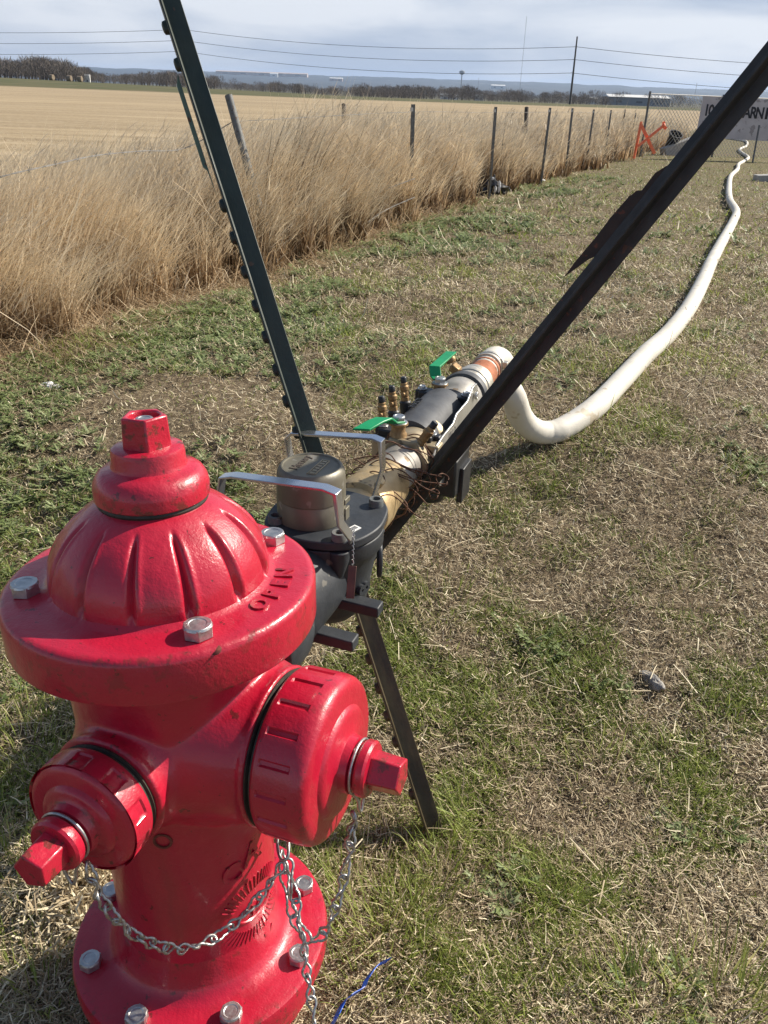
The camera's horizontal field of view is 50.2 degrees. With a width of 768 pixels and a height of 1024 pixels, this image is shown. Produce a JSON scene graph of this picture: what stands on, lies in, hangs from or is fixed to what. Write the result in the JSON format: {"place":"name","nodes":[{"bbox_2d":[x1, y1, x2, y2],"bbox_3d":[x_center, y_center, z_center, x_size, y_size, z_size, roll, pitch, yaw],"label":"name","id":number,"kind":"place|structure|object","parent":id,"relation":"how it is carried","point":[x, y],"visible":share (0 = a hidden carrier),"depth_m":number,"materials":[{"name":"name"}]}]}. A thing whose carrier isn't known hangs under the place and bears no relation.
{"place":"outdoors","nodes":[
{"label":"outdoors","id":0,"kind":"place"},
{"bbox_2d":[0,75,695,413],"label":"tall grass","id":1,"kind":"structure","parent":0,"point":[106,234],"depth_m":4.72,"materials":[{"name":"beige plant"}]},
{"bbox_2d":[0,77,767,1023],"bbox_3d":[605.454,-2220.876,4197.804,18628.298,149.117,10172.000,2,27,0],"label":"ground","id":2,"kind":"structure","parent":0,"point":[32,109],"depth_m":2.30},
{"bbox_2d":[48,74,54,79],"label":"hay bale","id":3,"kind":"object","parent":2,"relation":"on","point":[51,76],"visible":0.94,"depth_m":232.33},
{"bbox_2d":[41,381,61,388],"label":"litter","id":4,"kind":"object","parent":2,"relation":"on","point":[50,382],"visible":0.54,"depth_m":2.64,"materials":[{"name":"white paper"}]},
{"bbox_2d":[0,843,111,1001],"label":"matted straw","id":5,"kind":"object","parent":2,"relation":"on","point":[83,900],"visible":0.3,"depth_m":1.18,"materials":[{"name":"beige plant"}]},
{"bbox_2d":[66,75,72,80],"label":"hay bale","id":6,"kind":"object","parent":2,"relation":"on","point":[69,78],"visible":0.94,"depth_m":232.33},
{"bbox_2d":[77,76,82,81],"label":"hay bale","id":7,"kind":"object","parent":2,"relation":"on","point":[79,78],"visible":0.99,"depth_m":232.44},
{"bbox_2d":[3,138,162,204],"bbox_3d":[-1.825,-7.383,16.608,20.134,0.602,21.452,-19,34,-35],"label":"field stubble","id":8,"kind":"object","parent":2,"relation":"on","point":[57,151],"visible":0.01,"depth_m":17.23,"materials":[{"name":"beige plant"}]},
{"bbox_2d":[84,74,90,81],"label":"farm shed","id":9,"kind":"structure","parent":2,"relation":"on","point":[88,80],"depth_m":312.93,"materials":[{"name":"white metal"}]},
{"bbox_2d":[0,55,225,88],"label":"wood","id":10,"kind":"object","parent":2,"relation":"on","point":[41,68],"visible":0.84,"depth_m":318.31,"materials":[{"name":"plant"}]},
{"bbox_2d":[0,409,407,1023],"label":"fire hydrant","id":11,"kind":"object","parent":2,"relation":"on","point":[156,609],"visible":1,"depth_m":0.77,"materials":[{"name":"red metal"}]},
{"bbox_2d":[217,430,387,664],"bbox_3d":[-0.110,0.055,1.123,0.223,0.258,0.356,11,29,18],"label":"water meter","id":12,"kind":"object","parent":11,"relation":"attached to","point":[318,512],"visible":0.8,"depth_m":1.09,"materials":[{"name":"grey metal"}]},
{"bbox_2d":[346,527,356,598],"bbox_3d":[-0.040,0.065,1.050,0.011,0.071,0.060,4,27,3],"label":"seal tag","id":13,"kind":"object","parent":12,"relation":"hanging from","point":[351,581],"visible":1,"depth_m":1.04,"materials":[{"name":"metal"}]},
{"bbox_2d":[225,94,277,265],"bbox_3d":[-0.727,-1.785,4.703,0.050,1.087,0.506,-23,36,-39],"label":"old post","id":14,"kind":"object","parent":2,"relation":"on","point":[234,117],"visible":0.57,"depth_m":4.62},
{"bbox_2d":[0,122,231,177],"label":"barbed wire","id":15,"kind":"object","parent":14,"relation":"attached to","point":[123,152],"visible":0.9,"depth_m":3.56,"materials":[{"name":"grey metal"}]},
{"bbox_2d":[158,0,445,848],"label":"steel post","id":16,"kind":"object","parent":2,"relation":"on","point":[186,61],"visible":0.84,"depth_m":1.22,"materials":[{"name":"metal"}]},
{"bbox_2d":[342,103,346,126],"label":"old post","id":17,"kind":"object","parent":2,"relation":"on","point":[343,104],"visible":0.14,"depth_m":8.50,"materials":[{"name":"wood"}]},
{"bbox_2d":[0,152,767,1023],"bbox_3d":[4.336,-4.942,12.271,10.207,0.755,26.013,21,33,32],"label":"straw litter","id":18,"kind":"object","parent":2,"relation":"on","point":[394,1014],"visible":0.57,"depth_m":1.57,"materials":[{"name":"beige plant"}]},
{"bbox_2d":[331,957,391,1023],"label":"blue tape","id":19,"kind":"object","parent":18,"relation":"on","point":[338,1011],"visible":1,"depth_m":1.08,"materials":[{"name":"blue plastic"}]},
{"bbox_2d":[0,174,767,1023],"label":"weeds","id":20,"kind":"object","parent":2,"relation":"on","point":[462,234],"visible":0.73,"depth_m":2.99,"materials":[{"name":"green plant"}]},
{"bbox_2d":[367,197,414,222],"bbox_3d":[0.032,-2.361,6.391,0.060,0.103,0.978,13,29,20],"label":"barbed wire","id":21,"kind":"object","parent":2,"relation":"on","point":[395,205],"visible":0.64,"depth_m":6.54,"materials":[{"name":"grey metal"}]},
{"bbox_2d":[207,80,613,104],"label":"wood","id":22,"kind":"object","parent":2,"relation":"on","point":[401,92],"visible":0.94,"depth_m":365.73,"materials":[{"name":"plant"}]},
{"bbox_2d":[409,104,414,199],"bbox_3d":[0.243,-3.034,7.350,0.038,1.118,0.040,-11,30,-22],"label":"fence post","id":23,"kind":"object","parent":2,"relation":"on","point":[412,110],"visible":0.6,"depth_m":7.19,"materials":[{"name":"grey metal"}]},
{"bbox_2d":[248,111,632,121],"bbox_3d":[3.329,-6.952,14.370,0.166,0.340,23.212,11,29,18],"label":"barbed wire","id":24,"kind":"object","parent":23,"relation":"attached to","point":[404,112],"visible":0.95,"depth_m":6.78,"materials":[{"name":"grey metal"}]},
{"bbox_2d":[158,77,699,104],"bbox_3d":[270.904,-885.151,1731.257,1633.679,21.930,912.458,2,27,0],"label":"hill wood","id":25,"kind":"object","parent":2,"relation":"on","point":[379,87],"visible":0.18,"depth_m":1564.97,"materials":[{"name":"green plant"}]},
{"bbox_2d":[440,94,458,99],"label":"warehouse","id":26,"kind":"structure","parent":2,"relation":"on","point":[443,97],"depth_m":570.71,"materials":[{"name":"grey plastic"}]},
{"bbox_2d":[487,107,496,198],"bbox_3d":[1.278,-4.164,9.715,0.037,1.149,0.041,-11,30,-22],"label":"fence post","id":27,"kind":"object","parent":2,"relation":"on","point":[492,151],"visible":0.78,"depth_m":9.67,"materials":[{"name":"grey metal"}]},
{"bbox_2d":[475,174,510,194],"bbox_3d":[1.409,-4.209,10.620,0.429,0.319,0.411,-23,36,-39],"label":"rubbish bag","id":28,"kind":"object","parent":2,"relation":"on","point":[497,185],"visible":0.56,"depth_m":10.52,"materials":[{"name":"grey plastic"}]},
{"bbox_2d":[242,81,763,106],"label":"valley wood","id":29,"kind":"object","parent":2,"relation":"on","point":[523,92],"visible":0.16,"depth_m":637.16,"materials":[{"name":"plant"}]},
{"bbox_2d":[524,107,528,135],"bbox_3d":[2.465,-6.416,14.374,0.085,1.238,0.561,2,27,0],"label":"old post","id":30,"kind":"object","parent":2,"relation":"on","point":[526,114],"visible":0.31,"depth_m":14.30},
{"bbox_2d":[539,108,550,185],"bbox_3d":[2.333,-5.207,11.893,0.037,1.188,0.040,-9,29,-23],"label":"fence post","id":31,"kind":"object","parent":2,"relation":"on","point":[545,144],"visible":0.78,"depth_m":11.84,"materials":[{"name":"grey metal"}]},
{"bbox_2d":[565,108,573,169],"bbox_3d":[3.160,-6.251,14.046,0.037,1.209,0.040,-11,31,-21],"label":"fence post","id":32,"kind":"object","parent":2,"relation":"on","point":[570,126],"visible":0.78,"depth_m":13.95,"materials":[{"name":"grey metal"}]},
{"bbox_2d":[374,41,767,560],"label":"steel post","id":33,"kind":"object","parent":2,"relation":"on","point":[633,219],"visible":0.76,"depth_m":1.22,"materials":[{"name":"black metal"}]},
{"bbox_2d":[346,433,448,531],"bbox_3d":[0.020,-0.040,1.404,0.169,0.114,0.267,15,30,24],"label":"tie wire","id":34,"kind":"object","parent":33,"relation":"attached to","point":[407,468],"visible":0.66,"depth_m":1.39,"materials":[{"name":"metal"}]},
{"bbox_2d":[346,351,499,529],"bbox_3d":[0.102,-0.155,1.655,0.162,0.226,0.863,11,29,18],"label":"backflow preventer","id":35,"kind":"object","parent":33,"relation":"attached to","point":[437,413],"visible":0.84,"depth_m":1.58,"materials":[{"name":"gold metal"}]},
{"bbox_2d":[472,351,508,373],"bbox_3d":[0.267,-0.355,2.021,0.099,0.077,0.028,11,29,17],"label":"hose clamp","id":36,"kind":"object","parent":35,"relation":"attached to","point":[502,363],"visible":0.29,"depth_m":2.00,"materials":[{"name":"metal"}]},
{"bbox_2d":[569,36,577,103],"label":"utility pole","id":37,"kind":"object","parent":2,"relation":"on","point":[570,97],"visible":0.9,"depth_m":210.79,"materials":[{"name":"brown wood"}]},
{"bbox_2d":[0,51,729,87],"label":"power line","id":38,"kind":"object","parent":37,"relation":"attached to","point":[353,69],"visible":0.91,"depth_m":233.93,"materials":[{"name":"black metal"}]},
{"bbox_2d":[0,41,733,74],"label":"power line","id":39,"kind":"object","parent":37,"relation":"attached to","point":[338,56],"visible":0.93,"depth_m":234.60,"materials":[{"name":"black metal"}]},
{"bbox_2d":[49,30,744,62],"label":"power line","id":40,"kind":"object","parent":37,"relation":"attached to","point":[396,47],"visible":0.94,"depth_m":226.84,"materials":[{"name":"black metal"}]},
{"bbox_2d":[587,109,594,153],"bbox_3d":[4.112,-7.378,16.416,0.038,1.238,0.041,-10,31,-22],"label":"fence post","id":41,"kind":"object","parent":2,"relation":"on","point":[593,111],"visible":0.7,"depth_m":16.27,"materials":[{"name":"grey metal"}]},
{"bbox_2d":[604,110,611,157],"bbox_3d":[5.179,-8.627,18.998,0.037,1.247,0.041,-10,29,-22],"label":"fence post","id":42,"kind":"object","parent":2,"relation":"on","point":[608,128],"visible":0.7,"depth_m":18.87,"materials":[{"name":"grey metal"}]},
{"bbox_2d":[474,139,749,443],"bbox_3d":[8.231,-8.497,19.299,0.941,1.038,41.452,12,29,18],"label":"hose","id":43,"kind":"object","parent":2,"relation":"on","point":[526,422],"visible":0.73,"depth_m":2.68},
{"bbox_2d":[602,94,670,106],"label":"warehouse","id":44,"kind":"structure","parent":2,"relation":"on","point":[636,100],"depth_m":605.67,"materials":[{"name":"white metal"}]},
{"bbox_2d":[633,121,666,158],"bbox_3d":[6.343,-8.832,19.465,0.695,0.825,0.178,2,27,0],"label":"orange marker","id":45,"kind":"object","parent":2,"relation":"on","point":[647,137],"visible":1,"depth_m":19.43,"materials":[{"name":"orange metal"}]},
{"bbox_2d":[640,670,665,690],"bbox_3d":[0.544,0.342,1.661,0.029,0.028,0.066,-12,30,-25],"label":"stone","id":46,"kind":"object","parent":2,"relation":"on","point":[654,680],"visible":0.96,"depth_m":1.65,"materials":[{"name":"white stone"}]},
{"bbox_2d":[659,137,689,155],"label":"grey slab","id":47,"kind":"structure","parent":2,"relation":"on","point":[669,150],"depth_m":22.59,"materials":[{"name":"concrete"}]},
{"bbox_2d":[665,129,682,145],"bbox_3d":[8.062,-10.317,22.748,0.400,0.543,0.504,2,27,0],"label":"black bucket","id":48,"kind":"object","parent":47,"relation":"on","point":[671,141],"visible":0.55,"depth_m":22.67,"materials":[{"name":"black plastic"}]},
{"bbox_2d":[640,91,767,157],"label":"chain link fence","id":49,"kind":"object","parent":2,"relation":"on","point":[647,110],"visible":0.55,"depth_m":21.61,"materials":[{"name":"silver metal"}]},
{"bbox_2d":[752,125,759,161],"bbox_3d":[9.427,-9.283,20.786,0.044,0.967,0.300,8,28,12],"label":"sign stake","id":50,"kind":"object","parent":2,"relation":"on","point":[755,143],"visible":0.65,"depth_m":20.76,"materials":[{"name":"grey metal"}]},
{"bbox_2d":[697,96,767,140],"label":"sign board","id":51,"kind":"object","parent":50,"relation":"attached to","point":[751,120],"visible":0.41,"depth_m":20.80,"materials":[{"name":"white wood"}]},
{"bbox_2d":[0,154,767,1023],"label":"green grass","id":52,"kind":"structure","parent":0,"point":[456,820],"depth_m":1.52,"materials":[{"name":"green plant"}]},
{"bbox_2d":[0,0,767,90],"label":"sky","id":53,"kind":"structure","parent":0,"point":[469,32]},
{"bbox_2d":[2,67,767,103],"bbox_3d":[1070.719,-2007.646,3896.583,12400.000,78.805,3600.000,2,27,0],"label":"hills","id":54,"kind":"structure","parent":0,"point":[536,88],"depth_m":4043.41,"materials":[{"name":"plant"}]},
{"bbox_2d":[216,70,307,76],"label":"warehouse","id":55,"kind":"structure","parent":54,"relation":"on","point":[252,73],"depth_m":4420.86,"materials":[{"name":"white metal"}]},
{"bbox_2d":[270,73,277,76],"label":"warehouse","id":56,"kind":"structure","parent":54,"relation":"on","point":[273,74],"depth_m":4156.13,"materials":[{"name":"white metal"}]},
{"bbox_2d":[330,77,342,81],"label":"warehouse","id":57,"kind":"structure","parent":54,"relation":"on","point":[335,79],"depth_m":3806.47,"materials":[{"name":"white metal"}]},
{"bbox_2d":[490,84,504,88],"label":"warehouse","id":58,"kind":"structure","parent":54,"relation":"on","point":[497,87],"depth_m":3367.53,"materials":[{"name":"white metal"}]},
{"bbox_2d":[459,70,464,87],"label":"water tower","id":59,"kind":"structure","parent":0,"point":[462,71],"depth_m":2287.53,"materials":[{"name":"white metal"}]},
{"bbox_2d":[753,174,767,181],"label":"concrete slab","id":60,"kind":"object","parent":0,"point":[761,177],"visible":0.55,"depth_m":14.62,"materials":[{"name":"concrete"}]}
]}

